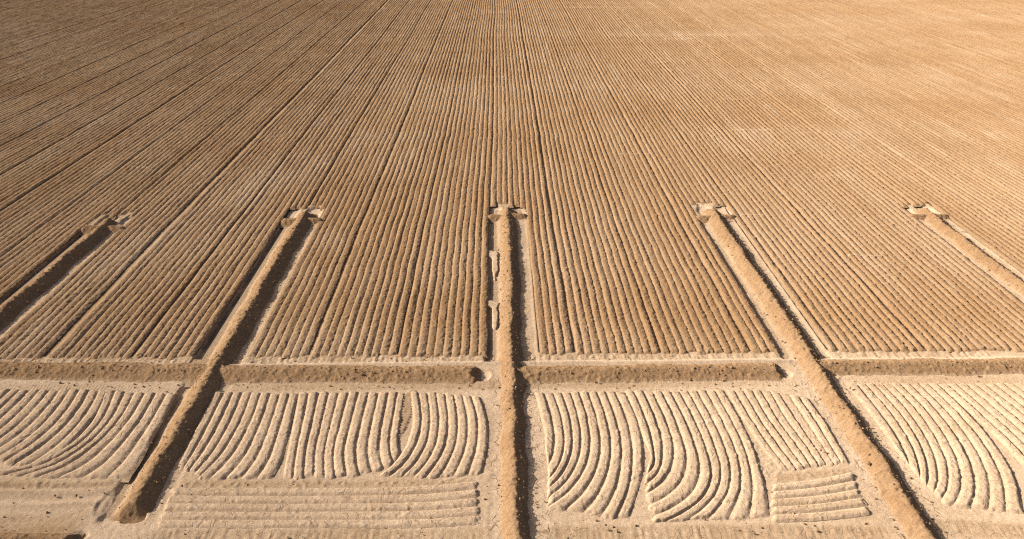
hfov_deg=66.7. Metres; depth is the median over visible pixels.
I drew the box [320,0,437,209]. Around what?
furrow ridge
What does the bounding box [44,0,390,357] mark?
furrow ridge
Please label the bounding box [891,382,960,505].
curved ridge
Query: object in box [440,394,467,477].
curved ridge
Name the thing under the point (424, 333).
furrow ridge
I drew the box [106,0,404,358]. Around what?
furrow ridge
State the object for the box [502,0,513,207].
furrow ridge
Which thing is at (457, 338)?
furrow ridge
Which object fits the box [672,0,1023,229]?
furrow ridge
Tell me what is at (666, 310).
furrow ridge
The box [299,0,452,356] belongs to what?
furrow ridge
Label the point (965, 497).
curved ridge
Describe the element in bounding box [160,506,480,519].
level ridge
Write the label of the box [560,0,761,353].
furrow ridge
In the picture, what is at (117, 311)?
furrow ridge
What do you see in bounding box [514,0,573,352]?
furrow ridge
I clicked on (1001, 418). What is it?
curved ridge
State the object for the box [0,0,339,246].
furrow ridge
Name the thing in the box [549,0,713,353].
furrow ridge
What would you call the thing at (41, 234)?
furrow ridge
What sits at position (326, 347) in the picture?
furrow ridge
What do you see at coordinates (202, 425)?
curved ridge
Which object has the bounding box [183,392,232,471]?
curved ridge
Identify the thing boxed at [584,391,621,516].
curved ridge
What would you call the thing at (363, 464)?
curved ridge
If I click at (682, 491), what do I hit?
curved ridge
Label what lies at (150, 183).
furrow ridge
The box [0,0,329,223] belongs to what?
furrow ridge
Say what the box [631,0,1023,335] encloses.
furrow ridge
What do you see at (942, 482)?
curved ridge
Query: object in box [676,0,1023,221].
furrow ridge
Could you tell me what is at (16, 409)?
curved ridge
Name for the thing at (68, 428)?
curved ridge
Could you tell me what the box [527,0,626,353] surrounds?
furrow ridge
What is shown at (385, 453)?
curved ridge
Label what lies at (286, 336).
furrow ridge
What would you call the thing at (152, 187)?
furrow ridge
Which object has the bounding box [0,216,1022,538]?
soil clods
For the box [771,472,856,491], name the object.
level ridge
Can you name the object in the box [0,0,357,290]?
furrow ridge
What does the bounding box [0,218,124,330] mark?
earth bank
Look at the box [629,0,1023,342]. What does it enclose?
furrow ridge
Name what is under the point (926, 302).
furrow ridge
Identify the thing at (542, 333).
furrow ridge
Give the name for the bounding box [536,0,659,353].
furrow ridge
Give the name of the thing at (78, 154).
furrow ridge
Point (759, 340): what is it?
furrow ridge
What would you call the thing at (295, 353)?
furrow ridge
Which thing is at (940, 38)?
furrows
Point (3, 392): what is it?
curved ridge
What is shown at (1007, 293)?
furrow ridge
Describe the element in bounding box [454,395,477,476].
curved ridge
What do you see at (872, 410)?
curved ridge
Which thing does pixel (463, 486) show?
level ridge
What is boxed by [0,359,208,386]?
cross bank
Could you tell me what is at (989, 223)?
furrow ridge
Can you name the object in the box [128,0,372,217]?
furrow ridge
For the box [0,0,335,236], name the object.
furrow ridge
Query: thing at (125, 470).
curved ridge
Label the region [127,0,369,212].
furrow ridge
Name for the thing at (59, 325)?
furrow ridge
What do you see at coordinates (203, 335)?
furrow ridge
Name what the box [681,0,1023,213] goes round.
furrow ridge
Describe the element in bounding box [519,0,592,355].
furrow ridge
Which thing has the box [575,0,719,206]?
furrow ridge
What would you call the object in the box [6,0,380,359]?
furrow ridge
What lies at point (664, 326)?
furrow ridge
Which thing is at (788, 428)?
curved ridge
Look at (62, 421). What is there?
curved ridge
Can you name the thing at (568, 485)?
curved ridge
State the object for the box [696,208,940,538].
earth bank
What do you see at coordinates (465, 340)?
furrow ridge
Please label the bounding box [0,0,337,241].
furrow ridge
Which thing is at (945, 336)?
furrow ridge
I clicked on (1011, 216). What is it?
furrow ridge
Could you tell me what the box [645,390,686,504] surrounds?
curved ridge
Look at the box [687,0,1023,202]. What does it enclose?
furrow ridge
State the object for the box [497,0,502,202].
furrow ridge
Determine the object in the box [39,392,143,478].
curved ridge
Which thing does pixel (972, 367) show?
cross bank
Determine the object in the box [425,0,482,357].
furrow ridge
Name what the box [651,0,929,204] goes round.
furrow ridge
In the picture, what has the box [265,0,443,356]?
furrow ridge
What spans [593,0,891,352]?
furrow ridge
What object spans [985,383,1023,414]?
curved ridge
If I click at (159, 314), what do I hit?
furrow ridge
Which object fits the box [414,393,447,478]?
curved ridge
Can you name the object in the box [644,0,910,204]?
furrow ridge
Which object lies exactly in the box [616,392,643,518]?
curved ridge
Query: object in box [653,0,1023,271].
furrow ridge
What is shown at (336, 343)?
furrow ridge
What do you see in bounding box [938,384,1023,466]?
curved ridge
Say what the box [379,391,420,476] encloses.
curved ridge
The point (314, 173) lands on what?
furrow ridge
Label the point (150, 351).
furrow ridge
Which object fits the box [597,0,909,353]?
furrow ridge
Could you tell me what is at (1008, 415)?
curved ridge
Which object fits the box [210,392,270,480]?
curved ridge
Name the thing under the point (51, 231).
furrow ridge
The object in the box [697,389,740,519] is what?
curved ridge
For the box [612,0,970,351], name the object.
furrow ridge
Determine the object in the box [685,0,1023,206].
furrow ridge
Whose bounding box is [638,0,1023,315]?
furrow ridge
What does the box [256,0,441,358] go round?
furrow ridge
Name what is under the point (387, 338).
furrow ridge
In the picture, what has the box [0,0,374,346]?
furrow ridge
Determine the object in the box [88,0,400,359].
furrow ridge
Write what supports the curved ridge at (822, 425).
on the ground
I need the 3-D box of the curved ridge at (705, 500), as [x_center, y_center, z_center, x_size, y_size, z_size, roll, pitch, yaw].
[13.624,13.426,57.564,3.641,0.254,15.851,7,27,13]
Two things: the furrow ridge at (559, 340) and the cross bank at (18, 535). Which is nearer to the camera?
the cross bank at (18, 535)
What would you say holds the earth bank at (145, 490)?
on the ground
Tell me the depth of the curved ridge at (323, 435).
59.13 m
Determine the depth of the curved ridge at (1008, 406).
62.88 m
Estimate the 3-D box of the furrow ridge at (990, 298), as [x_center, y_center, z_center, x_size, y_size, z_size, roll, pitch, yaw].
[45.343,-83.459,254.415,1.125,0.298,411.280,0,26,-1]
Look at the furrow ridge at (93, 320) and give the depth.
94.02 m
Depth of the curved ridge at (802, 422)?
59.92 m
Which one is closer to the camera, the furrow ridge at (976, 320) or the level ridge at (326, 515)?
the level ridge at (326, 515)
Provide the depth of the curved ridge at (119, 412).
58.28 m
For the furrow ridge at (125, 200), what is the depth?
134.15 m
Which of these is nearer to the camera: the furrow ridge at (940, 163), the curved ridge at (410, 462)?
the curved ridge at (410, 462)
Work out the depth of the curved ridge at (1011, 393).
64.02 m
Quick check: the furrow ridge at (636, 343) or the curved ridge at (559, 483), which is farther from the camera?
the furrow ridge at (636, 343)
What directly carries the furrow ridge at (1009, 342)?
on the ground
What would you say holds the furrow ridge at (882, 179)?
on the ground
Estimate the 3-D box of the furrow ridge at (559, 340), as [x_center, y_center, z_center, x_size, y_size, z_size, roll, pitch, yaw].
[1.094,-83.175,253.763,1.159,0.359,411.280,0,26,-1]
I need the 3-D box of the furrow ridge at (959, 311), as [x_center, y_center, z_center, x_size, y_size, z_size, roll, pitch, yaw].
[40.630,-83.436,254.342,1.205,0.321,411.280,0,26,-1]
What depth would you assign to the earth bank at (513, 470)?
65.38 m
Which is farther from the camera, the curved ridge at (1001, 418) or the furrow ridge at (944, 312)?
the furrow ridge at (944, 312)
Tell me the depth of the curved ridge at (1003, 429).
61.02 m
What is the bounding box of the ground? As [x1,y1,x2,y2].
[0,0,1023,538]
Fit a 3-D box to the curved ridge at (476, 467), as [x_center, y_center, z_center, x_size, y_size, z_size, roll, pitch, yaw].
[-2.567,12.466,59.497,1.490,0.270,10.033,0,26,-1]
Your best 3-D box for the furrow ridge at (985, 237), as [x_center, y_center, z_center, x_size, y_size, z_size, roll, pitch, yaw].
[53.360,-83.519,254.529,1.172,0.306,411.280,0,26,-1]
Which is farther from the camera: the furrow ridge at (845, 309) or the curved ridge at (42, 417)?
the furrow ridge at (845, 309)
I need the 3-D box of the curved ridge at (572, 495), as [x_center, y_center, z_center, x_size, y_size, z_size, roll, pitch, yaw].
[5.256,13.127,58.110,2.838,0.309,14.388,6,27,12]
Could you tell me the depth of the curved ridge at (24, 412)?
61.67 m
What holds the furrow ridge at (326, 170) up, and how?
on the ground
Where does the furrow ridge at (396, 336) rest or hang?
on the ground
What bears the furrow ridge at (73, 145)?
on the ground
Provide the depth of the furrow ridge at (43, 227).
117.42 m
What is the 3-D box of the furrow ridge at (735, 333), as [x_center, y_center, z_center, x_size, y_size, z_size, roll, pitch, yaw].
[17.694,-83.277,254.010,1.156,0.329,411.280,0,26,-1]
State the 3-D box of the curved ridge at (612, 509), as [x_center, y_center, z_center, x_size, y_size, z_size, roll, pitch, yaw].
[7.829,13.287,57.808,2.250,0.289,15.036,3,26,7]
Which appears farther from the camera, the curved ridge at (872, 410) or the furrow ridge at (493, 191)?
the furrow ridge at (493, 191)
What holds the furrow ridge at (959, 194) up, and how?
on the ground
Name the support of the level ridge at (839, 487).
on the ground
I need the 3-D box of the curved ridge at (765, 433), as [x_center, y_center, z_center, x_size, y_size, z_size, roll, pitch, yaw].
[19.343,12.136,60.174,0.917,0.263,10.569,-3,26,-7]
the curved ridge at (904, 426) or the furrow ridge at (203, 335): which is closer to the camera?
the curved ridge at (904, 426)
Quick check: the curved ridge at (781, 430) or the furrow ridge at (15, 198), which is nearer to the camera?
the curved ridge at (781, 430)
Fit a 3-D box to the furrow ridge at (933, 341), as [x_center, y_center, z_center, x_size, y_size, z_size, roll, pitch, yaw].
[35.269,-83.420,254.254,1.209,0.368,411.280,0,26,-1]
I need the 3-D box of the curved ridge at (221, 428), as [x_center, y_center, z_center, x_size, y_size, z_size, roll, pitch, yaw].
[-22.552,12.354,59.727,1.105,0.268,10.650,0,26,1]
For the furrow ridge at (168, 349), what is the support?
on the ground
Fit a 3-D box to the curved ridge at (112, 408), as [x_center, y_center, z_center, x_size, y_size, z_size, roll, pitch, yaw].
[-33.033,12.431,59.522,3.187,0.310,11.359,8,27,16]
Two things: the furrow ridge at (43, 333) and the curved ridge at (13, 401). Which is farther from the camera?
the furrow ridge at (43, 333)
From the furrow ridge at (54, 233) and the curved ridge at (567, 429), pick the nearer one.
the curved ridge at (567, 429)
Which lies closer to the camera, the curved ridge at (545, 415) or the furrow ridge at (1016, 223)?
the curved ridge at (545, 415)
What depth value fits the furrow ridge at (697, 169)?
135.68 m
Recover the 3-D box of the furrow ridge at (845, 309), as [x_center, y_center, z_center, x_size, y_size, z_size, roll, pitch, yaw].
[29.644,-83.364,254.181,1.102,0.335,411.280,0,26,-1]
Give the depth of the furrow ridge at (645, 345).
95.45 m
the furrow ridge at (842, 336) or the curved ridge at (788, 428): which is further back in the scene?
the furrow ridge at (842, 336)
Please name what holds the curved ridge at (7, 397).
on the ground
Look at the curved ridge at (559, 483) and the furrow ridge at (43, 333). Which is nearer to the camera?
the curved ridge at (559, 483)
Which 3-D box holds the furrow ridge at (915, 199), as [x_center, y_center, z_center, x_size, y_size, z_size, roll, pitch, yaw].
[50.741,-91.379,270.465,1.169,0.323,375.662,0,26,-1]
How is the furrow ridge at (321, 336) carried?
on the ground
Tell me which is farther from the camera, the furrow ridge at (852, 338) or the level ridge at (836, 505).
the furrow ridge at (852, 338)
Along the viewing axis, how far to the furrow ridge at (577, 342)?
95.70 m
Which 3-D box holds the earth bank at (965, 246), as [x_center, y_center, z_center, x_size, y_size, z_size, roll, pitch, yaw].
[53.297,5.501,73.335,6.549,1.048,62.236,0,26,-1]
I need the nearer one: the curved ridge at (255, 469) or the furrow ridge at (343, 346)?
the curved ridge at (255, 469)
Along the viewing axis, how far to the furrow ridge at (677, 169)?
136.29 m
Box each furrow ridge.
[0,0,311,190]
[0,0,313,194]
[0,0,316,197]
[0,0,317,201]
[0,0,319,205]
[0,0,322,209]
[0,0,325,215]
[0,0,327,219]
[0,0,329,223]
[0,0,331,227]
[0,0,333,232]
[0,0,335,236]
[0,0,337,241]
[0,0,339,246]
[0,0,342,250]
[0,0,344,256]
[0,0,346,262]
[0,0,348,267]
[0,0,350,273]
[0,0,352,279]
[0,0,355,284]
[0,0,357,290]
[0,0,359,296]
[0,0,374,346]
[0,0,376,354]
[0,0,378,358]
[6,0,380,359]
[16,0,382,357]
[25,0,384,358]
[31,0,386,360]
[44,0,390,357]
[57,0,392,358]
[65,0,394,358]
[74,0,396,358]
[82,0,398,357]
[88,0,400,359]
[98,0,402,358]
[101,0,361,214]
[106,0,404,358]
[108,0,365,218]
[109,0,363,215]
[114,0,406,358]
[117,0,367,216]
[121,0,408,359]
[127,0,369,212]
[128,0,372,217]
[132,0,411,358]
[143,0,413,356]
[149,0,415,359]
[158,0,417,359]
[167,0,419,358]
[177,0,422,357]
[186,0,424,356]
[247,0,439,357]
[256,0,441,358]
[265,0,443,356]
[273,0,445,356]
[282,0,447,358]
[289,0,426,209]
[290,0,449,358]
[296,0,428,208]
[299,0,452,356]
[301,0,430,209]
[308,0,454,357]
[310,0,432,205]
[315,0,435,207]
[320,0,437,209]
[320,0,457,356]
[328,0,459,356]
[336,0,461,357]
[345,0,463,355]
[354,0,465,356]
[363,0,467,357]
[371,0,469,357]
[380,0,471,354]
[388,0,473,356]
[397,0,475,357]
[407,0,478,356]
[416,0,480,356]
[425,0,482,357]
[434,0,484,356]
[443,0,486,356]
[451,0,488,356]
[460,0,490,354]
[469,0,492,356]
[478,0,494,356]
[490,0,497,206]
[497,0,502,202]
[500,0,507,203]
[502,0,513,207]
[504,0,519,206]
[506,0,525,207]
[508,0,548,354]
[510,0,556,355]
[512,0,565,355]
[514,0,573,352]
[517,0,584,355]
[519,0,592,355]
[521,0,600,353]
[523,0,608,353]
[525,0,617,352]
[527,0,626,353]
[530,0,634,354]
[532,0,643,354]
[534,0,651,353]
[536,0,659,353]
[538,0,669,353]
[540,0,678,353]
[542,0,686,354]
[544,0,696,351]
[547,0,705,354]
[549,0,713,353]
[551,0,722,353]
[553,0,731,353]
[555,0,740,352]
[558,0,749,353]
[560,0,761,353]
[563,0,769,352]
[565,0,779,354]
[567,0,695,204]
[569,0,699,202]
[571,0,705,203]
[573,0,711,202]
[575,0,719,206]
[577,0,724,205]
[579,0,837,351]
[582,0,848,351]
[584,0,857,353]
[586,0,865,351]
[589,0,873,351]
[591,0,882,350]
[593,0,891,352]
[595,0,899,352]
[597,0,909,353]
[599,0,917,351]
[601,0,925,351]
[603,0,936,352]
[606,0,945,352]
[608,0,954,352]
[610,0,963,352]
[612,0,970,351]
[615,0,978,352]
[617,0,986,349]
[619,0,995,350]
[621,0,1004,350]
[623,0,1011,350]
[625,0,1023,351]
[627,0,1023,350]
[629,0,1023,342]
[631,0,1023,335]
[633,0,1023,328]
[636,0,1023,322]
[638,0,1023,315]
[640,0,1023,309]
[642,0,908,207]
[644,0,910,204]
[646,0,920,206]
[649,0,925,205]
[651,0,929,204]
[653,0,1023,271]
[655,0,1023,266]
[657,0,1023,262]
[659,0,1023,257]
[661,0,1023,252]
[663,0,1023,247]
[665,0,1023,243]
[667,0,1023,239]
[670,0,1023,233]
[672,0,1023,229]
[674,0,1023,225]
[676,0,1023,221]
[679,0,1023,217]
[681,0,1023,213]
[683,0,1023,210]
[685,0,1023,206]
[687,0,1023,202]
[689,0,1023,199]
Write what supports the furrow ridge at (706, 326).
on the ground
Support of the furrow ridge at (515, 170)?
on the ground
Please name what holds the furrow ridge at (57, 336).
on the ground
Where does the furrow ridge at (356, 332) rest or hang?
on the ground
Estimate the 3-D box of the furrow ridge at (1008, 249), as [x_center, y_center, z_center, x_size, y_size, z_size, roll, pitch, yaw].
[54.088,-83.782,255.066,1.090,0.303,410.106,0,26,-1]
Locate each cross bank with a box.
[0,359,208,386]
[0,531,84,538]
[204,360,479,384]
[517,362,785,384]
[817,356,1023,376]
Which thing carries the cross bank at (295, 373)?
on the ground
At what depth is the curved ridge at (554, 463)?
59.19 m
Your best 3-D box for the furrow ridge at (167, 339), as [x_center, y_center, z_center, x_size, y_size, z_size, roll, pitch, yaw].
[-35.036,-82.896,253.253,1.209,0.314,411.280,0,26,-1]
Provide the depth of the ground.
58.25 m
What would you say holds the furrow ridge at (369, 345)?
on the ground
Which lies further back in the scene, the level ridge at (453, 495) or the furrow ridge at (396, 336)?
the furrow ridge at (396, 336)
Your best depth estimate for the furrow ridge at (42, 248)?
112.53 m
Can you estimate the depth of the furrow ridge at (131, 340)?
94.56 m
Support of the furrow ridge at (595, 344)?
on the ground
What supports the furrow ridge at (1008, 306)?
on the ground
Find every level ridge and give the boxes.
[158,516,480,527]
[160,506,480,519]
[163,498,478,511]
[165,489,479,503]
[169,481,477,495]
[770,481,857,499]
[770,489,862,506]
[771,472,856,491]
[771,498,867,514]
[771,507,870,522]
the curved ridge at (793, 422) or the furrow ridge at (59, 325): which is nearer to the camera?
the curved ridge at (793, 422)
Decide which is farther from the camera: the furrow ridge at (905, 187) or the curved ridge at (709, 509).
the furrow ridge at (905, 187)
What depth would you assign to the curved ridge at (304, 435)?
59.01 m
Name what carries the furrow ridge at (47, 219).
on the ground
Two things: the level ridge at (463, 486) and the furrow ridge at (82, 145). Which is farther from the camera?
the furrow ridge at (82, 145)
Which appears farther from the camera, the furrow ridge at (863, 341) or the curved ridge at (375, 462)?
the furrow ridge at (863, 341)
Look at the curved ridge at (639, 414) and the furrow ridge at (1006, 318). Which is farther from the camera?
the furrow ridge at (1006, 318)
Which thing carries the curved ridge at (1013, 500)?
on the ground
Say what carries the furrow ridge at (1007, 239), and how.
on the ground
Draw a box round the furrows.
[0,0,1023,194]
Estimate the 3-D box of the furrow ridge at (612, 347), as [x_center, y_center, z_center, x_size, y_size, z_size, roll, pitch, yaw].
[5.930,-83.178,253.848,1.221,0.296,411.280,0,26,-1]
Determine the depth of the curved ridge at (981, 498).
56.82 m
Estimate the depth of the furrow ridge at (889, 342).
95.39 m
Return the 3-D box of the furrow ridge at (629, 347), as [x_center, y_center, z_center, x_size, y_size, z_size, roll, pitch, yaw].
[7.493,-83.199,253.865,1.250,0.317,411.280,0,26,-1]
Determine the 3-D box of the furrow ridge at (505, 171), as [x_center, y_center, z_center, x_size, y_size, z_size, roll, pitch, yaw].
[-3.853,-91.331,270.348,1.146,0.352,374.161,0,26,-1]
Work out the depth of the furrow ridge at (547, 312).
95.23 m
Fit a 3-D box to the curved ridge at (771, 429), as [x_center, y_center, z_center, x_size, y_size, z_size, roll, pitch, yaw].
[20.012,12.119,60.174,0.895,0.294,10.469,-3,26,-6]
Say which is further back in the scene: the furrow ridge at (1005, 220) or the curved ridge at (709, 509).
the furrow ridge at (1005, 220)
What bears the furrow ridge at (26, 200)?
on the ground
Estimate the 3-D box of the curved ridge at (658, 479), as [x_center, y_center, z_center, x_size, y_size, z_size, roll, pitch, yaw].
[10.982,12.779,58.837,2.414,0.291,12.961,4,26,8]
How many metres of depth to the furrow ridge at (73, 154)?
137.08 m
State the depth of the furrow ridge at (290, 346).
95.01 m
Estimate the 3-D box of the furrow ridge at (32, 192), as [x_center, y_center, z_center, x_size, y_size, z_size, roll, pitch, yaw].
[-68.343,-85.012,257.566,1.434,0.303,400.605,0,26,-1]
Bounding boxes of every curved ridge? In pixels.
[0,388,9,398]
[0,389,19,408]
[0,389,39,428]
[0,389,50,437]
[0,389,68,455]
[0,389,78,462]
[0,390,29,418]
[0,390,57,446]
[0,390,114,475]
[4,389,88,466]
[8,390,124,476]
[15,390,97,466]
[24,392,133,477]
[32,390,105,467]
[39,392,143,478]
[59,392,155,478]
[83,393,165,479]
[107,393,177,481]
[178,392,223,472]
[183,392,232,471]
[189,392,241,472]
[194,392,250,476]
[198,392,260,479]
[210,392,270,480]
[227,393,279,478]
[242,392,288,479]
[257,393,298,479]
[283,392,308,478]
[293,392,318,479]
[304,391,327,476]
[314,392,337,477]
[324,392,348,479]
[334,391,358,477]
[344,392,368,477]
[356,392,378,473]
[368,392,387,471]
[379,391,397,468]
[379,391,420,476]
[390,392,429,477]
[390,393,404,461]
[402,392,438,476]
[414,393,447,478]
[426,393,457,478]
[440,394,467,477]
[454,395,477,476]
[468,396,487,475]
[535,392,554,465]
[545,392,563,479]
[546,391,589,506]
[547,391,599,511]
[547,392,571,487]
[547,392,580,497]
[567,391,610,512]
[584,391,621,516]
[601,391,632,519]
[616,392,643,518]
[625,390,653,474]
[634,390,662,484]
[643,391,673,492]
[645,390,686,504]
[648,391,699,515]
[651,391,710,522]
[666,390,720,521]
[688,390,730,519]
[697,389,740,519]
[707,390,752,520]
[714,389,768,518]
[725,389,787,470]
[735,390,795,470]
[743,389,803,469]
[753,390,810,468]
[762,391,818,467]
[770,390,825,466]
[779,393,833,466]
[789,395,840,464]
[799,397,848,463]
[846,383,908,464]
[857,383,919,476]
[866,383,927,485]
[875,383,937,492]
[883,384,948,499]
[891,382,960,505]
[900,383,974,508]
[911,384,989,509]
[919,383,1005,512]
[928,383,1023,514]
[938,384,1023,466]
[947,383,1023,454]
[957,383,1023,443]
[967,383,1023,432]
[976,383,1023,423]
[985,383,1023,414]
[994,383,1023,406]
[1004,383,1023,398]
[1014,383,1023,390]
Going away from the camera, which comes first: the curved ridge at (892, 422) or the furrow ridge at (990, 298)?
the curved ridge at (892, 422)
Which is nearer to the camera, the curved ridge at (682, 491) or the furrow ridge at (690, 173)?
the curved ridge at (682, 491)
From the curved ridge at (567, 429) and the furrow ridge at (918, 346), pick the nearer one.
the curved ridge at (567, 429)
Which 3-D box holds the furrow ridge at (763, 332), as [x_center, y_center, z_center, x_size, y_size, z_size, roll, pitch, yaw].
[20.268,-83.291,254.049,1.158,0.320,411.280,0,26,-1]
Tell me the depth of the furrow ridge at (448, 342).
94.75 m
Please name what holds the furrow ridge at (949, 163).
on the ground
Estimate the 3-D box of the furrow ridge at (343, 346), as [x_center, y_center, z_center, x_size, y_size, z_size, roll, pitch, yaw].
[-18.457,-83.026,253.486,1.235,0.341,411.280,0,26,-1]
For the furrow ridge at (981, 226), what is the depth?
118.88 m
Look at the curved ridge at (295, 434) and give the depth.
59.14 m
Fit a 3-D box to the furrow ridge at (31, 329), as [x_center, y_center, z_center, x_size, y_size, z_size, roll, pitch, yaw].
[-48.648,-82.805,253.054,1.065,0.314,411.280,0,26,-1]
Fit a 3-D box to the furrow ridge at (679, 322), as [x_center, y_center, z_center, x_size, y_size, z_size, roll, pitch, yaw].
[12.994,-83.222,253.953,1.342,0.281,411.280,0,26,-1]
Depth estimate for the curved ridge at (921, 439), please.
58.86 m
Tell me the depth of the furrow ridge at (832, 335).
95.65 m
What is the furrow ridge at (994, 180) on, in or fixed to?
on the ground
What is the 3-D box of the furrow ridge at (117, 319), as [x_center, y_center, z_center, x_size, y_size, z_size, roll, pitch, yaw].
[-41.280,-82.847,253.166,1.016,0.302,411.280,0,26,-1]
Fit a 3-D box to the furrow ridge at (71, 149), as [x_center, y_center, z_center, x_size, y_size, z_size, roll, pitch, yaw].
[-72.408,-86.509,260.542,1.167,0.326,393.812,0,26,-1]
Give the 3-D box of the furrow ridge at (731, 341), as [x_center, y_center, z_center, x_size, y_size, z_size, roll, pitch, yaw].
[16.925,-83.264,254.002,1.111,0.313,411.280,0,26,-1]
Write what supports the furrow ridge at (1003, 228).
on the ground
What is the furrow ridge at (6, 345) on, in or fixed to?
on the ground
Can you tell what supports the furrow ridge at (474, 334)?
on the ground
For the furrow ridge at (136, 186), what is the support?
on the ground
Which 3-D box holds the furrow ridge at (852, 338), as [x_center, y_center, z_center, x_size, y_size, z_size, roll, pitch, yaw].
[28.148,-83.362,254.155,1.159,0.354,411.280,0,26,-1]
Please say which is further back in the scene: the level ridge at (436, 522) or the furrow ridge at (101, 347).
the furrow ridge at (101, 347)
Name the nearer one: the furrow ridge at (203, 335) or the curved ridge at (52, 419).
the curved ridge at (52, 419)
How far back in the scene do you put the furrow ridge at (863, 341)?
95.52 m
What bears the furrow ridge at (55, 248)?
on the ground
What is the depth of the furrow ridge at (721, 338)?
95.26 m
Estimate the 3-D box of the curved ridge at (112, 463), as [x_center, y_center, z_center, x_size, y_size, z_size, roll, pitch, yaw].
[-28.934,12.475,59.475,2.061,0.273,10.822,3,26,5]
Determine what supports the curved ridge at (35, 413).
on the ground
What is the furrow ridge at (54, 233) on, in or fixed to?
on the ground
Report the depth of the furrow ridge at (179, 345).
94.51 m
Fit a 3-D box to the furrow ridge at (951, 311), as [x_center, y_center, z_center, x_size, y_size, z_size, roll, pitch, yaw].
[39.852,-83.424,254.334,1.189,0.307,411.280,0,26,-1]
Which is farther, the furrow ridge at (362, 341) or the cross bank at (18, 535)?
the furrow ridge at (362, 341)
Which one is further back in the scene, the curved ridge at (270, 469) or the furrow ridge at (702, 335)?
the furrow ridge at (702, 335)
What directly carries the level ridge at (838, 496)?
on the ground
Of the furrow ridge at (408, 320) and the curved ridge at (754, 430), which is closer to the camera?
the curved ridge at (754, 430)
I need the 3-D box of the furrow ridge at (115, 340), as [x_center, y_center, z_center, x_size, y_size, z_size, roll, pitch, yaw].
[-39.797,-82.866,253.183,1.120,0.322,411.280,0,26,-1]
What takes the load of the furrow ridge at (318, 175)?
on the ground
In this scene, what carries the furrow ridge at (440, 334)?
on the ground
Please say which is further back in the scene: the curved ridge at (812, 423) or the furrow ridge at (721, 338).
the furrow ridge at (721, 338)
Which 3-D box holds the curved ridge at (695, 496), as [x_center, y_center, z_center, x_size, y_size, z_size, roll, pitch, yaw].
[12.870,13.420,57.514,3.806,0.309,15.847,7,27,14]
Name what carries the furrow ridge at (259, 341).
on the ground
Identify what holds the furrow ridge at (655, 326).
on the ground
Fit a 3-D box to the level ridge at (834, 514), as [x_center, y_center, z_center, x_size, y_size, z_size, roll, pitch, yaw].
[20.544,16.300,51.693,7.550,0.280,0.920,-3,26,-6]
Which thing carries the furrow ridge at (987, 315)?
on the ground
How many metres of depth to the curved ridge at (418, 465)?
58.86 m
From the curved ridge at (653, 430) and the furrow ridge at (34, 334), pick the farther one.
the furrow ridge at (34, 334)
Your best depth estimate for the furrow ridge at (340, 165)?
134.57 m
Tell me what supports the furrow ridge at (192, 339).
on the ground
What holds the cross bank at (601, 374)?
on the ground
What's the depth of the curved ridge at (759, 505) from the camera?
55.82 m
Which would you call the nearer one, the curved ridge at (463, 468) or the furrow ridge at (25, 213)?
the curved ridge at (463, 468)
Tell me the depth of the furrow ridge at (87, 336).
94.56 m
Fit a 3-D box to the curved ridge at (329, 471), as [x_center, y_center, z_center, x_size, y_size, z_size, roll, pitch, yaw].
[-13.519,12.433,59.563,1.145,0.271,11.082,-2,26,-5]
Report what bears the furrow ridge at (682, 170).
on the ground
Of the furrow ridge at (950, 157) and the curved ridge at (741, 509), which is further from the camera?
the furrow ridge at (950, 157)
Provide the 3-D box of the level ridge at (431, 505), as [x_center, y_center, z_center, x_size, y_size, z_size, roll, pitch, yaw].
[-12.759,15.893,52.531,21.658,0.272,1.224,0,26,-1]
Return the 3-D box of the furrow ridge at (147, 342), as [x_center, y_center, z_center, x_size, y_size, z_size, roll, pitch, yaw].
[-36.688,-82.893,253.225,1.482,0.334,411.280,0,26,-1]
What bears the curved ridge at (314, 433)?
on the ground
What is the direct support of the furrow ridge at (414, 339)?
on the ground
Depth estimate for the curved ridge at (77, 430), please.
59.69 m
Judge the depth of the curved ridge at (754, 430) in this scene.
59.62 m
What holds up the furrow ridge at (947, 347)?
on the ground
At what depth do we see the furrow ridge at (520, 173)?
134.33 m
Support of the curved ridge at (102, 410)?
on the ground
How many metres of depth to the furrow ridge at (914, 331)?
95.72 m
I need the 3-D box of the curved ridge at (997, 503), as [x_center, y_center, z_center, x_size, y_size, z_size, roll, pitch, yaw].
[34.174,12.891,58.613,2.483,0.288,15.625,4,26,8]
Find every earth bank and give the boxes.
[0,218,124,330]
[105,211,322,523]
[488,207,530,538]
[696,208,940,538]
[908,208,1023,298]
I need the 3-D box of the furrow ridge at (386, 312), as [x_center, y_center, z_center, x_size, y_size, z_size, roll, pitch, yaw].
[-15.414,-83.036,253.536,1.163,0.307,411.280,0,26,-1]
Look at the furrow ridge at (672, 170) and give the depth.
135.12 m
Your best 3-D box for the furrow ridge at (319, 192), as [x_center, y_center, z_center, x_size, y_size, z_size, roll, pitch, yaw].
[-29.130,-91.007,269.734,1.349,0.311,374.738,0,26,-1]
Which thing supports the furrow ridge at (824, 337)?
on the ground
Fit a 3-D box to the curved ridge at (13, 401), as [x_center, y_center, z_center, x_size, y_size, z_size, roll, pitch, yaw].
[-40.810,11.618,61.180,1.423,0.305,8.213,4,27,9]
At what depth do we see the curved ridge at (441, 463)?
58.64 m
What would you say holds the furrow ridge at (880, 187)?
on the ground
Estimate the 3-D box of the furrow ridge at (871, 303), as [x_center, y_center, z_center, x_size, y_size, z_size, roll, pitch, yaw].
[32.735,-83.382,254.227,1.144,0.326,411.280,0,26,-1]
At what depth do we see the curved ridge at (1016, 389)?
64.45 m
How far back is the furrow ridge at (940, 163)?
131.29 m
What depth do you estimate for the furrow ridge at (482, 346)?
95.83 m
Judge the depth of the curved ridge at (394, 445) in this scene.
59.90 m
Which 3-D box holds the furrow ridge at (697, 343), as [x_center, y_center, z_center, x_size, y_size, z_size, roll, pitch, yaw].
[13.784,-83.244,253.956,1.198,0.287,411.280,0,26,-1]

